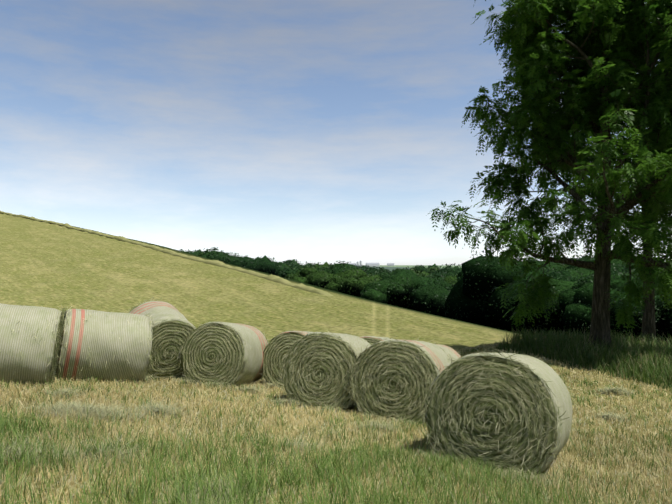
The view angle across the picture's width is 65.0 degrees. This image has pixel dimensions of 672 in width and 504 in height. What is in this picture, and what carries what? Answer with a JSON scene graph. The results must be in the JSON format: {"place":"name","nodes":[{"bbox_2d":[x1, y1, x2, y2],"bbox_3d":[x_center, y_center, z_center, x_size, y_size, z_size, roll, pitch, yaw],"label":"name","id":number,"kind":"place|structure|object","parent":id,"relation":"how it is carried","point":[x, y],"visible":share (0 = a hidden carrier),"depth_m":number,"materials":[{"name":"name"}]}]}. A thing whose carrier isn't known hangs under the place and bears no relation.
{"place":"outdoors","nodes":[
{"label":"outdoors","id":0,"kind":"place"},
{"bbox_2d":[0,341,671,503],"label":"grass field","id":1,"kind":"structure","parent":0,"point":[296,480],"depth_m":5.75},
{"bbox_2d":[0,213,671,503],"bbox_3d":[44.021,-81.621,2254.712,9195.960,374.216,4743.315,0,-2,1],"label":"grass field","id":2,"kind":"structure","parent":0,"point":[49,265],"depth_m":51.38,"materials":[{"name":"green plant"}]},
{"bbox_2d":[0,303,65,384],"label":"hay bale","id":3,"kind":"object","parent":2,"relation":"on","point":[30,339],"visible":0.92,"depth_m":9.18,"materials":[{"name":"plant"}]},
{"bbox_2d":[55,306,155,381],"bbox_3d":[-4.907,1.978,11.178,1.940,1.560,1.805,10,-10,-28],"label":"hay bale","id":4,"kind":"object","parent":2,"relation":"on","point":[108,346],"visible":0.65,"depth_m":10.56,"materials":[{"name":"plant"}]},
{"bbox_2d":[124,296,195,379],"bbox_3d":[-4.112,2.014,12.391,1.769,1.570,1.876,11,5,-34],"label":"hay bale","id":5,"kind":"object","parent":2,"relation":"on","point":[172,324],"visible":0.67,"depth_m":11.75,"materials":[{"name":"plant"}]},
{"bbox_2d":[0,211,332,295],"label":"hay windrow edge","id":6,"kind":"object","parent":2,"relation":"on","point":[278,279],"visible":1,"depth_m":71.75,"materials":[{"name":"beige plant"}]},
{"bbox_2d":[177,321,267,385],"bbox_3d":[-2.555,2.377,12.442,1.764,1.595,1.908,3,-9,13],"label":"hay bale","id":7,"kind":"object","parent":2,"relation":"on","point":[225,352],"visible":0.94,"depth_m":11.66,"materials":[{"name":"plant"}]},
{"bbox_2d":[259,329,312,387],"bbox_3d":[-0.856,2.669,13.101,1.729,1.488,1.837,2,-9,16],"label":"hay bale","id":8,"kind":"object","parent":2,"relation":"on","point":[273,356],"visible":0.35,"depth_m":12.42,"materials":[{"name":"plant"}]},
{"bbox_2d":[0,371,640,503],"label":"loose hay clumps","id":9,"kind":"object","parent":2,"relation":"on","point":[103,412],"visible":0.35,"depth_m":7.13,"materials":[{"name":"yellow plant"}]},
{"bbox_2d":[276,330,370,410],"bbox_3d":[-0.028,2.333,10.480,1.766,1.552,1.912,3,-9,19],"label":"hay bale","id":10,"kind":"object","parent":2,"relation":"on","point":[317,366],"visible":0.77,"depth_m":9.71,"materials":[{"name":"plant"}]},
{"bbox_2d":[348,260,393,266],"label":"distant buildings","id":11,"kind":"structure","parent":2,"relation":"on","point":[378,264],"depth_m":1176.66,"materials":[{"name":"white"}]},
{"bbox_2d":[360,334,395,344],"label":"hay bale","id":12,"kind":"object","parent":2,"relation":"on","point":[370,339],"visible":0.08,"depth_m":13.79,"materials":[{"name":"plant"}]},
{"bbox_2d":[340,337,452,423],"bbox_3d":[1.286,2.346,9.866,1.920,1.590,1.949,2,-9,23],"label":"hay bale","id":13,"kind":"object","parent":2,"relation":"on","point":[389,378],"visible":0.75,"depth_m":9.09,"materials":[{"name":"plant"}]},
{"bbox_2d":[179,247,671,343],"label":"forest canopy","id":14,"kind":"object","parent":2,"relation":"on","point":[464,293],"visible":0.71,"depth_m":63.02,"materials":[{"name":"green plant"}]},
{"bbox_2d":[434,344,461,360],"bbox_3d":[2.560,3.126,13.915,1.695,1.456,1.801,-1,-9,25],"label":"hay bale","id":15,"kind":"object","parent":2,"relation":"on","point":[454,355],"visible":0.04,"depth_m":13.76,"materials":[{"name":"plant"}]},
{"bbox_2d":[420,348,579,476],"bbox_3d":[2.173,2.011,6.875,1.771,1.544,1.868,0,-10,29],"label":"hay bale","id":16,"kind":"object","parent":2,"relation":"on","point":[507,409],"visible":0.98,"depth_m":6.16,"materials":[{"name":"plant"}]},
{"bbox_2d":[426,0,671,351],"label":"walnut tree","id":17,"kind":"object","parent":2,"relation":"on","point":[585,91],"visible":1,"depth_m":19.89,"materials":[{"name":"green plant"}]},
{"bbox_2d":[494,326,671,389],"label":"tall grass","id":18,"kind":"structure","parent":2,"relation":"on","point":[633,357],"depth_m":18.85,"materials":[{"name":"green plant"}]},
{"bbox_2d":[534,5,671,343],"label":"walnut tree","id":19,"kind":"object","parent":2,"relation":"on","point":[648,322],"visible":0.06,"depth_m":25.29,"materials":[{"name":"green plant"}]},
{"bbox_2d":[565,1,671,250],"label":"walnut tree","id":20,"kind":"object","parent":2,"relation":"on","point":[624,137],"visible":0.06,"depth_m":24.16,"materials":[{"name":"green plant"}]},
{"bbox_2d":[0,0,671,264],"label":"sky","id":21,"kind":"structure","parent":0,"point":[311,131],"materials":[{"name":"blue"}]}
]}

